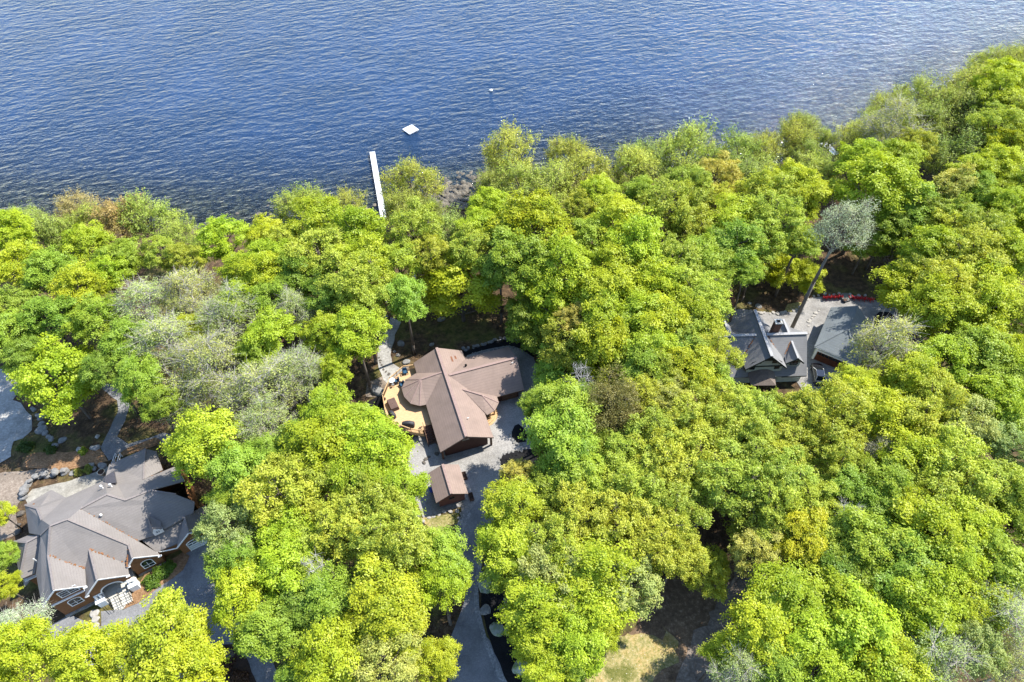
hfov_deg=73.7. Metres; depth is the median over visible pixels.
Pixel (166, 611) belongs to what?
broadleaf tree
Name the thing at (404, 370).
patio chair
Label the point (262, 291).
broadleaf tree
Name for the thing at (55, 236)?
broadleaf tree
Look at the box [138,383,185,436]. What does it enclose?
broadleaf tree
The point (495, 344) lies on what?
mulch bed
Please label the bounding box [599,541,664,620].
broadleaf tree
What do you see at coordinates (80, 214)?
broadleaf tree
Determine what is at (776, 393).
broadleaf tree
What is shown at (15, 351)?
broadleaf tree
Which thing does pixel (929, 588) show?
broadleaf tree
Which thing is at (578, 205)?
broadleaf tree
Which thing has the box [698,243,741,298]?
broadleaf tree
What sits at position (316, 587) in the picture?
broadleaf tree
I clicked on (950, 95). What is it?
broadleaf tree
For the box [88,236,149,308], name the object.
broadleaf tree
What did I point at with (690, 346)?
broadleaf tree
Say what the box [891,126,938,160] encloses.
broadleaf tree
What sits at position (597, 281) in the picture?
broadleaf tree
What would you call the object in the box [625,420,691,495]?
broadleaf tree
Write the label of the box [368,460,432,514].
broadleaf tree
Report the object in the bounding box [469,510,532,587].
broadleaf tree
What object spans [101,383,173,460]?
stone path
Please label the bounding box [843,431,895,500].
broadleaf tree
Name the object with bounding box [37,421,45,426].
edging stone
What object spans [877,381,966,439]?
broadleaf tree
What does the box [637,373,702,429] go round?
broadleaf tree
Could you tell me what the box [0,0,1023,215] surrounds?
lake water
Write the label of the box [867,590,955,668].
broadleaf tree
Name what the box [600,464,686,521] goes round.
broadleaf tree
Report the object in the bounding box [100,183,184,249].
broadleaf tree
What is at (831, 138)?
broadleaf tree
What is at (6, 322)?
broadleaf tree
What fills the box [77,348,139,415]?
broadleaf tree
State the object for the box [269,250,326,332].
broadleaf tree
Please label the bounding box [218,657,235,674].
shrub
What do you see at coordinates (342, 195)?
broadleaf tree
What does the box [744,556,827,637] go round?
broadleaf tree
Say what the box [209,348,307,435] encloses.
broadleaf tree
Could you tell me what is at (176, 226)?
broadleaf tree
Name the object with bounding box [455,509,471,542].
gravel strip
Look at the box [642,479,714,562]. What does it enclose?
broadleaf tree
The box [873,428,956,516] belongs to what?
broadleaf tree
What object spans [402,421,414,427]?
covered grill
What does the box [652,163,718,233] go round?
broadleaf tree
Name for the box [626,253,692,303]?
broadleaf tree
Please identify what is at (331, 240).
broadleaf tree
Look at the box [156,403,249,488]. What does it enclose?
broadleaf tree
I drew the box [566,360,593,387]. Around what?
dead tree
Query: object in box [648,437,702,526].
broadleaf tree
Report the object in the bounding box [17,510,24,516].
edging stone
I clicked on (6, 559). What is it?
broadleaf tree
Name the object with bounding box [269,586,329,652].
broadleaf tree
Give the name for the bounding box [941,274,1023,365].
broadleaf tree
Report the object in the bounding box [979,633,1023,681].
broadleaf tree
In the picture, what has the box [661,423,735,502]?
broadleaf tree
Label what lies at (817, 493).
broadleaf tree
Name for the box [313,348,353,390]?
broadleaf tree
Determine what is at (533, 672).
broadleaf tree
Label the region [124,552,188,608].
mulch bed
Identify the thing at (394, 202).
broadleaf tree
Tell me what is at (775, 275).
broadleaf tree
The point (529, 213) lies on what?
broadleaf tree
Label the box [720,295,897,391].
paved yard
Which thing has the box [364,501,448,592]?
broadleaf tree
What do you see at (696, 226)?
broadleaf tree
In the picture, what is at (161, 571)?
shrub
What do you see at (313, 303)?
broadleaf tree
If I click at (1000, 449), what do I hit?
broadleaf tree
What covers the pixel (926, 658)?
broadleaf tree
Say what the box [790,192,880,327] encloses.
broadleaf tree
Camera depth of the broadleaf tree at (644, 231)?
108.71 m
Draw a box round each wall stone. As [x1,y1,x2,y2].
[19,484,29,491]
[19,488,28,496]
[19,494,28,500]
[31,473,38,478]
[40,470,48,476]
[51,468,58,475]
[59,467,66,473]
[60,467,69,475]
[92,445,100,450]
[98,462,106,468]
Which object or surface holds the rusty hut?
on the ground at (218, 197)
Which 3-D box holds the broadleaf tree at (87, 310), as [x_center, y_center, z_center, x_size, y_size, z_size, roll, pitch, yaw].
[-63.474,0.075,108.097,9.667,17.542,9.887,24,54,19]
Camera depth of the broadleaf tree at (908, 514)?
77.69 m
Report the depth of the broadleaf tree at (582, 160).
133.41 m
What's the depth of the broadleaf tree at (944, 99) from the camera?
146.53 m
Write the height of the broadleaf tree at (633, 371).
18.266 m
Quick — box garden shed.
[428,464,471,508]
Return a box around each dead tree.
[296,552,331,589]
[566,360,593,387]
[834,497,874,531]
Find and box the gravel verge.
[473,561,506,681]
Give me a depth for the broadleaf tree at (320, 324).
100.23 m
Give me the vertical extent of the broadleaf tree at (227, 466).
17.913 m
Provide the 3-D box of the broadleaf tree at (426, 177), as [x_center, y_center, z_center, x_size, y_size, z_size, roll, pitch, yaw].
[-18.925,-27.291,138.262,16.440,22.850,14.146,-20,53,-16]
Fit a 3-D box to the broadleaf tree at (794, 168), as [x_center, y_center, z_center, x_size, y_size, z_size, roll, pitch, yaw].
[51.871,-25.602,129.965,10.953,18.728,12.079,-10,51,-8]
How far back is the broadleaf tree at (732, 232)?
109.83 m
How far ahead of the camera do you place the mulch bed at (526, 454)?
103.09 m
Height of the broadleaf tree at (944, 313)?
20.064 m
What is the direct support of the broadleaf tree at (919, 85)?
on the ground at (218, 197)
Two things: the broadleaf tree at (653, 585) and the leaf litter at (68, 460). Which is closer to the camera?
the broadleaf tree at (653, 585)
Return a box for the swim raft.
[402,125,418,134]
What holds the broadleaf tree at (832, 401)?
on the ground at (218, 197)
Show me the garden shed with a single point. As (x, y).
(450, 485)
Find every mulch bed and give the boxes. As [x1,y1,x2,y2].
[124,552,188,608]
[368,396,387,419]
[463,340,533,356]
[481,592,523,681]
[500,449,539,466]
[512,424,526,442]
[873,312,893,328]
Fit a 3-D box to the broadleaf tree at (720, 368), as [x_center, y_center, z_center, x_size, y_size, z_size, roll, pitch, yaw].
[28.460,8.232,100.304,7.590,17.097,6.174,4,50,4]
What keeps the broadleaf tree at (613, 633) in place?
on the ground at (218, 197)
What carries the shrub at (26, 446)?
on the ground at (218, 197)
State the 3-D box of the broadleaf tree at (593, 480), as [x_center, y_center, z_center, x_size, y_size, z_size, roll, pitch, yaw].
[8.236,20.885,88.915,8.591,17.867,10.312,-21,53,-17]
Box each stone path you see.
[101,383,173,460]
[377,317,401,382]
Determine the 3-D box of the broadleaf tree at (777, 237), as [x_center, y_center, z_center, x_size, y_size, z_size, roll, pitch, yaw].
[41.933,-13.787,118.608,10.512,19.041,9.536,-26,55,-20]
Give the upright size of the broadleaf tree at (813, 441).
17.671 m
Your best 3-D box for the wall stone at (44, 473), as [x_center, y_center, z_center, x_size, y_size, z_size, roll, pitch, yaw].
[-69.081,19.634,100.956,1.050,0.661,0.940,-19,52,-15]
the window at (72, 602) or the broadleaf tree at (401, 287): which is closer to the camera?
the window at (72, 602)
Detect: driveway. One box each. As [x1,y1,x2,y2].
[42,545,276,681]
[448,489,503,681]
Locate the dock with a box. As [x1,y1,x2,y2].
[369,148,385,216]
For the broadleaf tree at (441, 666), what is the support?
on the ground at (218, 197)
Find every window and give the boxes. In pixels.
[56,585,80,597]
[67,597,84,606]
[140,559,155,568]
[789,360,798,364]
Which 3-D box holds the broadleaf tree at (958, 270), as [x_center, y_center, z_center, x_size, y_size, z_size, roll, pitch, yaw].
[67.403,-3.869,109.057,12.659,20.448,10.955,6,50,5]
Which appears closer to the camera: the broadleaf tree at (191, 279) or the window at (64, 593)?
the window at (64, 593)
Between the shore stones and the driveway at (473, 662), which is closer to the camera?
the driveway at (473, 662)
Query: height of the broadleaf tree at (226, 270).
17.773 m
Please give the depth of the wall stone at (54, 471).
100.80 m
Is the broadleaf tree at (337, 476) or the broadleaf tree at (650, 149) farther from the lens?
the broadleaf tree at (650, 149)
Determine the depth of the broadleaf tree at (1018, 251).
107.85 m
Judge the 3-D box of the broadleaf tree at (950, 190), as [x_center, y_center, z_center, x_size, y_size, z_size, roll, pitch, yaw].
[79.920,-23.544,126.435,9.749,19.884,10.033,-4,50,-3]
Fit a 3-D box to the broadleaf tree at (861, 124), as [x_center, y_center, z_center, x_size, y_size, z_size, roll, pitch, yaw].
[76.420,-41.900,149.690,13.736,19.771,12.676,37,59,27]
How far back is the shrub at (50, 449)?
103.93 m
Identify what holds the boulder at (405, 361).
on the ground at (218, 197)
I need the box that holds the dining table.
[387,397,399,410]
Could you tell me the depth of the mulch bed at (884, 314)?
122.03 m
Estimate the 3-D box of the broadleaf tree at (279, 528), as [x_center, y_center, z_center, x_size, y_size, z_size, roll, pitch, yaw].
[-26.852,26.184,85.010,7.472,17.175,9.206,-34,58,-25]
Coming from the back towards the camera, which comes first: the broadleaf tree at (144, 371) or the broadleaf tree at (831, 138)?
the broadleaf tree at (831, 138)
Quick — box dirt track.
[676,555,766,681]
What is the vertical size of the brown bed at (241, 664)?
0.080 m
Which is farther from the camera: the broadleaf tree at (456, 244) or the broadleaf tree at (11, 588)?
the broadleaf tree at (456, 244)
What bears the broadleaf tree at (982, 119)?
on the ground at (218, 197)
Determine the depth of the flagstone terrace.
100.16 m
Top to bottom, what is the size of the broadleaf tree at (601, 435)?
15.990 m
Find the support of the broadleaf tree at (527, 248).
on the ground at (218, 197)
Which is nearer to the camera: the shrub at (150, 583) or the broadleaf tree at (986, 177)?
the shrub at (150, 583)
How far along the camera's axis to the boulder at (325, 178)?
155.56 m
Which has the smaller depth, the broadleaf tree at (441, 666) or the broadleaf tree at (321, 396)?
the broadleaf tree at (441, 666)
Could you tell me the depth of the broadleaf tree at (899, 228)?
119.84 m
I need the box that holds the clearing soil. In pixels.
[628,554,767,681]
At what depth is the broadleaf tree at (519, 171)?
130.00 m
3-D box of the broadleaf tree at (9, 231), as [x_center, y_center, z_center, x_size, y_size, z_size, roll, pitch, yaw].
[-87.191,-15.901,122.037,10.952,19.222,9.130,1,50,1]
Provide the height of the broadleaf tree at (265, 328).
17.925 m
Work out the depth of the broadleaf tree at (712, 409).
87.21 m
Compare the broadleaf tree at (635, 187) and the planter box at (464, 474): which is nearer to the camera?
the planter box at (464, 474)
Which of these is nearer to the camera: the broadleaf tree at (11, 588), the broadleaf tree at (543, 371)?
the broadleaf tree at (11, 588)
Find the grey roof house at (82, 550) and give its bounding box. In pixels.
[14,448,213,616]
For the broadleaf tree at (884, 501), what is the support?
on the ground at (218, 197)
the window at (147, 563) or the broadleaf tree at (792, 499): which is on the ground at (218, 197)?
the broadleaf tree at (792, 499)
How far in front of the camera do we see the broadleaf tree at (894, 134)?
135.29 m
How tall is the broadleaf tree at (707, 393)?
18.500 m
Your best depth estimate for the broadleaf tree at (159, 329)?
98.45 m
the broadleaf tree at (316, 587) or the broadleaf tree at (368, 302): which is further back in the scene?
the broadleaf tree at (368, 302)
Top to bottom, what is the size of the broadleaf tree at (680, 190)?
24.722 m
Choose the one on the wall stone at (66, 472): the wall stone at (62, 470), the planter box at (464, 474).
the wall stone at (62, 470)
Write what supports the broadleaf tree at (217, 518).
on the ground at (218, 197)
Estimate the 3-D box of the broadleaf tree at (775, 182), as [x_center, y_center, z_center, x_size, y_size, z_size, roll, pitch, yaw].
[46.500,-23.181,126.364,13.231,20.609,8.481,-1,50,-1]
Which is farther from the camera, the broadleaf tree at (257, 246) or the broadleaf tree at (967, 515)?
the broadleaf tree at (257, 246)
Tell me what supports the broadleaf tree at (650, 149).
on the ground at (218, 197)
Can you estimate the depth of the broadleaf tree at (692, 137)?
138.50 m
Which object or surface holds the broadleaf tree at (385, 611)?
on the ground at (218, 197)
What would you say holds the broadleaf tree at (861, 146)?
on the ground at (218, 197)
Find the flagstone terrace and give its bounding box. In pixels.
[26,466,107,502]
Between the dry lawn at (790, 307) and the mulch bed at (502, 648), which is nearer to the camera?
the mulch bed at (502, 648)
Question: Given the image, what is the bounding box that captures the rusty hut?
[720,290,734,307]
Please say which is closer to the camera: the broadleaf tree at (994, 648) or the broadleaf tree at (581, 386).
the broadleaf tree at (994, 648)
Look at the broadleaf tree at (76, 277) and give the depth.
105.62 m
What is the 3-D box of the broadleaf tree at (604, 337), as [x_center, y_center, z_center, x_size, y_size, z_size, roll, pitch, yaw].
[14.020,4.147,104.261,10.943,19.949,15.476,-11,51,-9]
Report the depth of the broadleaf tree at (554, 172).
128.92 m
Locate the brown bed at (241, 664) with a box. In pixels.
[221,644,255,681]
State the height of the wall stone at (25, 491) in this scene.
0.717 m
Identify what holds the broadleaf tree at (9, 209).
on the ground at (218, 197)
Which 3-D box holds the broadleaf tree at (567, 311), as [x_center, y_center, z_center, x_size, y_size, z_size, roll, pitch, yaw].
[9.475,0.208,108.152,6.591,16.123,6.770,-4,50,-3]
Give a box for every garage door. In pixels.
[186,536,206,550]
[502,393,516,400]
[814,352,847,370]
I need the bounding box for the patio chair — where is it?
[402,367,407,375]
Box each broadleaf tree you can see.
[0,208,48,290]
[0,237,53,317]
[0,283,44,316]
[0,306,56,386]
[0,334,56,392]
[0,500,22,529]
[0,540,20,572]
[0,569,29,603]
[0,593,56,648]
[0,614,66,681]
[3,202,48,245]
[6,331,108,424]
[10,293,82,361]
[11,200,77,259]
[19,244,78,296]
[35,212,84,265]
[36,620,124,681]
[47,258,111,328]
[48,182,102,245]
[58,219,119,295]
[60,289,126,345]
[61,197,119,251]
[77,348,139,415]
[83,250,134,326]
[84,188,147,245]
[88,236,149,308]
[89,616,161,681]
[93,313,158,388]
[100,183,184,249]
[107,273,180,346]
[107,350,174,432]
[114,307,206,396]
[117,582,214,681]
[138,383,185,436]
[139,234,187,309]
[147,621,231,681]
[148,260,218,340]
[153,325,245,419]
[154,363,234,432]
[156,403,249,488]
[158,211,210,272]
[160,241,210,303]
[174,312,217,374]
[189,213,250,266]
[189,277,270,370]
[189,497,260,573]
[200,479,254,535]
[201,439,268,508]
[203,530,268,600]
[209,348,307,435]
[209,556,276,636]
[213,249,259,314]
[214,276,255,326]
[227,389,299,443]
[227,449,321,531]
[227,593,308,663]
[231,332,277,402]
[238,249,290,328]
[238,304,301,389]
[239,237,293,308]
[240,431,278,480]
[244,211,281,248]
[247,274,302,350]
[249,533,322,605]
[253,501,316,563]
[262,221,312,296]
[267,180,330,229]
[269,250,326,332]
[269,339,323,403]
[269,416,329,498]
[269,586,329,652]
[270,283,317,360]
[272,462,332,526]
[274,660,299,681]
[277,402,360,487]
[277,521,338,578]
[279,223,349,278]
[280,194,344,272]
[284,614,364,681]
[285,560,354,630]
[296,378,354,443]
[297,310,357,386]
[298,274,343,315]
[307,494,367,562]
[313,244,397,341]
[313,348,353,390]
[316,202,390,275]
[318,406,418,484]
[322,401,400,446]
[324,437,398,504]
[325,606,361,659]
[326,299,392,391]
[327,463,413,536]
[329,230,391,286]
[331,270,389,363]
[332,183,370,220]
[338,629,430,681]
[340,493,429,576]
[344,577,432,662]
[345,550,425,644]
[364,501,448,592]
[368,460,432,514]
[373,241,424,305]
[376,152,448,210]
[380,185,423,235]
[382,272,428,354]
[384,194,444,280]
[407,230,452,271]
[409,195,446,217]
[413,253,504,321]
[414,545,474,625]
[414,634,462,681]
[420,524,473,597]
[426,200,473,253]
[447,220,491,310]
[453,205,497,274]
[468,185,510,249]
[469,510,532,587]
[470,164,518,199]
[471,225,553,298]
[476,114,542,184]
[476,242,525,323]
[477,547,519,602]
[478,187,579,257]
[480,474,551,537]
[481,217,521,287]
[486,150,560,208]
[493,569,574,641]
[498,457,533,483]
[504,292,551,346]
[504,607,564,674]
[505,309,564,354]
[512,268,578,325]
[515,388,541,453]
[515,649,579,681]
[516,535,592,612]
[518,396,600,479]
[521,155,578,213]
[524,463,565,521]
[524,504,592,608]
[531,342,589,390]
[531,374,603,439]
[533,224,596,321]
[533,596,611,681]
[534,429,608,502]
[537,314,599,378]
[538,479,608,545]
[543,131,589,176]
[545,437,607,511]
[548,566,638,633]
[549,530,653,612]
[550,143,619,201]
[553,300,584,334]
[557,646,589,681]
[563,186,598,222]
[565,335,616,386]
[569,286,633,364]
[569,377,600,421]
[570,215,608,285]
[571,259,645,330]
[571,307,640,387]
[575,172,623,243]
[578,417,616,453]
[580,360,645,463]
[581,486,664,573]
[582,192,651,246]
[583,234,642,281]
[586,614,624,657]
[598,420,659,473]
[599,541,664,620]
[600,206,667,269]
[600,451,664,527]
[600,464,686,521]
[605,139,665,191]
[609,316,679,375]
[609,343,670,424]
[613,133,670,181]
[614,285,688,337]
[616,494,698,586]
[617,373,678,427]
[620,174,659,211]
[621,404,700,455]
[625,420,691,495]
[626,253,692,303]
[631,290,694,344]
[633,299,687,329]
[634,172,710,256]
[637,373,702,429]
[641,345,691,427]
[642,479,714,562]
[647,113,727,176]
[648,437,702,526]
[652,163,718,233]
[655,230,708,294]
[658,390,724,447]
[659,344,729,399]
[660,532,710,589]
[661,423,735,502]
[663,262,736,322]
[664,311,716,353]
[666,330,697,373]
[667,200,721,284]
[671,232,735,281]
[671,288,724,335]
[681,378,734,427]
[683,543,731,603]
[684,437,772,527]
[687,355,739,388]
[692,393,765,456]
[693,327,747,399]
[696,149,744,192]
[696,629,747,681]
[698,192,760,245]
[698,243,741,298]
[702,181,739,215]
[702,217,771,302]
[706,383,764,425]
[706,625,766,681]
[708,123,778,186]
[711,147,780,205]
[714,409,782,504]
[718,579,805,670]
[719,385,788,475]
[721,491,807,565]
[724,252,768,321]
[727,522,788,586]
[730,447,809,524]
[734,165,809,212]
[736,469,805,533]
[737,619,810,681]
[738,189,809,286]
[738,217,790,301]
[741,127,789,167]
[743,423,806,501]
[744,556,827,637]
[746,598,847,674]
[757,242,803,288]
[758,442,820,504]
[761,388,790,426]
[762,110,822,171]
[765,155,821,204]
[767,393,832,446]
[769,390,831,446]
[770,415,824,466]
[772,223,823,296]
[772,506,831,570]
[774,469,844,533]
[775,131,833,166]
[778,107,821,147]
[779,632,869,681]
[785,169,834,226]
[787,257,827,295]
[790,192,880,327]
[791,372,880,451]
[796,148,845,214]
[798,536,862,596]
[800,516,851,576]
[800,560,881,637]
[807,573,908,681]
[808,436,875,509]
[810,482,841,508]
[812,123,845,151]
[812,544,882,591]
[813,385,849,416]
[815,460,882,517]
[823,415,875,472]
[824,504,924,590]
[825,148,940,254]
[830,137,891,222]
[830,373,884,442]
[830,446,868,473]
[831,360,881,395]
[832,116,881,177]
[834,106,898,144]
[836,629,934,681]
[838,308,930,377]
[842,225,892,274]
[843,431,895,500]
[846,481,905,537]
[850,581,893,618]
[851,90,936,141]
[856,86,904,120]
[857,384,921,448]
[857,452,925,519]
[859,116,905,192]
[860,522,951,582]
[862,207,914,269]
[864,557,914,610]
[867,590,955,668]
[869,260,944,329]
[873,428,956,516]
[874,137,929,178]
[875,66,947,130]
[876,226,917,265]
[876,349,947,401]
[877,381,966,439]
[877,552,973,644]
[879,180,943,260]
[881,410,926,439]
[883,484,980,574]
[884,271,989,360]
[887,637,945,681]
[888,93,962,142]
[889,367,972,425]
[890,463,964,533]
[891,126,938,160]
[894,224,977,312]
[894,248,957,329]
[900,84,982,142]
[900,527,993,601]
[900,618,998,681]
[909,332,985,390]
[910,206,990,249]
[910,211,956,254]
[911,258,999,343]
[911,418,1005,504]
[912,195,954,226]
[918,83,972,117]
[918,571,1017,643]
[919,123,1007,192]
[926,74,1011,154]
[926,390,1001,451]
[926,459,1004,529]
[926,485,1011,558]
[929,161,988,202]
[934,219,1016,280]
[935,407,991,453]
[936,52,997,124]
[937,191,986,230]
[937,320,1015,384]
[940,153,1008,187]
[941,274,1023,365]
[943,345,1023,397]
[945,576,1023,653]
[945,613,1015,681]
[948,254,1023,329]
[949,104,1004,157]
[953,170,1006,216]
[954,457,1023,510]
[955,206,1022,264]
[958,61,992,95]
[958,519,1023,608]
[961,372,1023,424]
[964,99,1023,146]
[965,43,1019,69]
[967,55,1023,100]
[968,327,1023,392]
[969,65,1023,115]
[970,140,1023,187]
[973,183,1023,232]
[973,224,1023,284]
[973,391,1023,457]
[973,418,1023,470]
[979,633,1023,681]
[980,118,1023,163]
[984,40,1023,69]
[984,92,1023,158]
[986,206,1023,233]
[987,284,1023,337]
[988,488,1023,550]
[995,164,1023,191]
[996,467,1023,529]
[999,343,1023,396]
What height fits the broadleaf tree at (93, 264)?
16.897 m
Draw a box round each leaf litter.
[22,449,107,469]
[115,438,161,456]
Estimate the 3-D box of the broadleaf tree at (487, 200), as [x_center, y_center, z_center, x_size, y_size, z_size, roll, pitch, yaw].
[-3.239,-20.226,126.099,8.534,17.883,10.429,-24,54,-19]
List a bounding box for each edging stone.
[13,529,21,534]
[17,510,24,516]
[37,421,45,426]
[42,430,48,435]
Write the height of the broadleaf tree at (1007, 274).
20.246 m
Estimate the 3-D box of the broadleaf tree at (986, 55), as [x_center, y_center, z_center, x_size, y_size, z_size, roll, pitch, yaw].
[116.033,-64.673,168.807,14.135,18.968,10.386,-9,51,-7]
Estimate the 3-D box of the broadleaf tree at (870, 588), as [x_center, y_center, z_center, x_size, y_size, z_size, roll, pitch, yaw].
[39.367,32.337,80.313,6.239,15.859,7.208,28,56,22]
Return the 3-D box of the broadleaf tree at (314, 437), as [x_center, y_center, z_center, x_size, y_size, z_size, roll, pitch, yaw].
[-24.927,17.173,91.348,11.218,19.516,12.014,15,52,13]
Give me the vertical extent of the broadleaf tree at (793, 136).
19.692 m
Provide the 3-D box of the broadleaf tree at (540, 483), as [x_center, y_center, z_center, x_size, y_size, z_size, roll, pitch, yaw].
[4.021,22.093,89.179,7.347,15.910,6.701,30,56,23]
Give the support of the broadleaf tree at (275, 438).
on the ground at (218, 197)
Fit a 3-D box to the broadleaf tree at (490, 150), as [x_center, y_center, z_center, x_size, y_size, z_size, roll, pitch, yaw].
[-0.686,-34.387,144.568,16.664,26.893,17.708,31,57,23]
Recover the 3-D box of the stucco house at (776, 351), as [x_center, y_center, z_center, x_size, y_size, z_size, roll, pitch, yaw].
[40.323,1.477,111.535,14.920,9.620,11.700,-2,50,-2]
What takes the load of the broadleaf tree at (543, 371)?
on the ground at (218, 197)
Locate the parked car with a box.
[810,362,825,386]
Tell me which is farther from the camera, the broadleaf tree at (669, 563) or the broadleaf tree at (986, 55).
the broadleaf tree at (986, 55)
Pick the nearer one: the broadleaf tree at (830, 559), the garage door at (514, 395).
the broadleaf tree at (830, 559)
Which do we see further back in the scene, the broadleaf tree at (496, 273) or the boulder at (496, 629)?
the broadleaf tree at (496, 273)
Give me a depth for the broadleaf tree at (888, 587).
74.53 m
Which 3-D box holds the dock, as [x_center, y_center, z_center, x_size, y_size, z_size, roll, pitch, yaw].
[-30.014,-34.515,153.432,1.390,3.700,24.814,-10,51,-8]
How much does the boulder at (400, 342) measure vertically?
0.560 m
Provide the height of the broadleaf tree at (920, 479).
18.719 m
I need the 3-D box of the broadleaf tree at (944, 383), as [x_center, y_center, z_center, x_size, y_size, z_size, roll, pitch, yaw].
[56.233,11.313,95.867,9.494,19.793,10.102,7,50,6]
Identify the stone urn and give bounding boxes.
[97,468,105,475]
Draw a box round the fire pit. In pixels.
[840,293,850,301]
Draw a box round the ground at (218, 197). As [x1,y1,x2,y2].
[0,23,1023,681]
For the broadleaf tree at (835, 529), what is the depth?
78.95 m
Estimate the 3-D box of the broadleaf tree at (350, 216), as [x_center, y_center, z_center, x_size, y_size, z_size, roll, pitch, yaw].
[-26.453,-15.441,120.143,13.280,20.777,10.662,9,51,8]
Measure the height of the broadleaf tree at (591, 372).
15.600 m
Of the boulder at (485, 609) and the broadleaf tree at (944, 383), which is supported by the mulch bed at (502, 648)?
the boulder at (485, 609)
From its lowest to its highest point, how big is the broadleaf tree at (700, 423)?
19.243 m
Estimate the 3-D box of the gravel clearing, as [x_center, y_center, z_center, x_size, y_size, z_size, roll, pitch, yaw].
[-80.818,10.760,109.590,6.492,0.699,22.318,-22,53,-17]
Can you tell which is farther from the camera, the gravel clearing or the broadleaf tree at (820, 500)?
the gravel clearing
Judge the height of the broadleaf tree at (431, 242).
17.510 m
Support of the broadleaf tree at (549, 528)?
on the ground at (218, 197)
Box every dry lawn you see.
[421,513,458,533]
[585,628,678,681]
[785,302,800,311]
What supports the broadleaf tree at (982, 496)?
on the ground at (218, 197)
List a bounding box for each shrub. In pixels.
[15,440,35,452]
[43,444,57,454]
[73,468,82,477]
[78,446,87,455]
[82,464,93,474]
[141,573,160,590]
[151,562,170,583]
[164,559,176,572]
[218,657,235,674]
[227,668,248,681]
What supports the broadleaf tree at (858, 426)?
on the ground at (218, 197)
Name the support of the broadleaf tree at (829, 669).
on the ground at (218, 197)
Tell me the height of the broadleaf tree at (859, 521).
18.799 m
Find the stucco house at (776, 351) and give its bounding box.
[714,310,807,391]
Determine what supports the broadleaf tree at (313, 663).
on the ground at (218, 197)
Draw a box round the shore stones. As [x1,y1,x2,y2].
[195,156,613,228]
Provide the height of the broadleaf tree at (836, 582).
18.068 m
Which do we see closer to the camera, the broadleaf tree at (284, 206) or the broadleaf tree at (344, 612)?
the broadleaf tree at (344, 612)
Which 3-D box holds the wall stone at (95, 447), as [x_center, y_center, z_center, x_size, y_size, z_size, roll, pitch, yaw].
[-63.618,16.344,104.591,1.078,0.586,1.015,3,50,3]
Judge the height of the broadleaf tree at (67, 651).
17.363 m
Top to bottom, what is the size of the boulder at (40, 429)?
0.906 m
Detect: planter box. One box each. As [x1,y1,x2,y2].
[462,471,467,479]
[468,492,473,500]
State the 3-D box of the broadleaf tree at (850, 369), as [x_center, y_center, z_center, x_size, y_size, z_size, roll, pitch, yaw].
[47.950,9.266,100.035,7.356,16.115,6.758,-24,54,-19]
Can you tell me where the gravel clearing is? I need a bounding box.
[0,369,31,462]
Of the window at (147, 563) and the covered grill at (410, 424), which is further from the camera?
the covered grill at (410, 424)
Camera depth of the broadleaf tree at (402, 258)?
110.50 m
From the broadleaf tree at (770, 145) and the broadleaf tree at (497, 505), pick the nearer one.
the broadleaf tree at (497, 505)
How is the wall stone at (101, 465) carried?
on the ground at (218, 197)
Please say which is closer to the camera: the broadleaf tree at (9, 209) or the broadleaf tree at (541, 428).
the broadleaf tree at (541, 428)
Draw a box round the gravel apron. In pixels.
[408,346,538,517]
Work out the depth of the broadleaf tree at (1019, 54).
161.74 m
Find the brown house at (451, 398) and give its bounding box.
[382,347,523,458]
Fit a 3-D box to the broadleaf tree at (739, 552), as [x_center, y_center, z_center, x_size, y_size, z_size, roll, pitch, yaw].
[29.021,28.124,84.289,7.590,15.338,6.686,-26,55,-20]
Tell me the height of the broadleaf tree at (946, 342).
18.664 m
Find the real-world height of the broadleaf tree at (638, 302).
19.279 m
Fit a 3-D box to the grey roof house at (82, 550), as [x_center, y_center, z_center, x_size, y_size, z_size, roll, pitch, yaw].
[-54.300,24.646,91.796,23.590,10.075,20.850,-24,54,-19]
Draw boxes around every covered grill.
[388,410,395,418]
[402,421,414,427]
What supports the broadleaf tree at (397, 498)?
on the ground at (218, 197)
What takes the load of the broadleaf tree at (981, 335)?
on the ground at (218, 197)
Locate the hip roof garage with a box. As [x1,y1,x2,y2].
[811,305,870,370]
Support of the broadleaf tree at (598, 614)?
on the ground at (218, 197)
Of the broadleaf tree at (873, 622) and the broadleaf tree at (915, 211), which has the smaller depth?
the broadleaf tree at (873, 622)
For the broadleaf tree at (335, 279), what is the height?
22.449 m
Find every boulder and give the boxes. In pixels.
[34,425,47,433]
[58,437,66,443]
[89,609,99,617]
[91,616,99,622]
[222,649,234,661]
[322,176,329,180]
[371,385,384,396]
[397,340,404,345]
[402,359,409,364]
[437,317,444,321]
[478,576,493,593]
[480,604,490,614]
[489,622,503,636]
[512,661,526,674]
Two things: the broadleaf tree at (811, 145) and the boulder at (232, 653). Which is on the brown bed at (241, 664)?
the boulder at (232, 653)
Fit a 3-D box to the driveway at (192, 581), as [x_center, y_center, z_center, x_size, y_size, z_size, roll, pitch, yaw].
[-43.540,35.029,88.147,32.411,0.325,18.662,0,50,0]
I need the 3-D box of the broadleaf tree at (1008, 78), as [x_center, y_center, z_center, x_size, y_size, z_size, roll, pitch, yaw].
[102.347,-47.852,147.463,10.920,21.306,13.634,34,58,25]
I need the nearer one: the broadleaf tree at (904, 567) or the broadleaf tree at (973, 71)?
the broadleaf tree at (904, 567)
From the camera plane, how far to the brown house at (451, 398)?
107.09 m
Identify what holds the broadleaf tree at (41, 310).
on the ground at (218, 197)
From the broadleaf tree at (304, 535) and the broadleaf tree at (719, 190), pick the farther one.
the broadleaf tree at (719, 190)

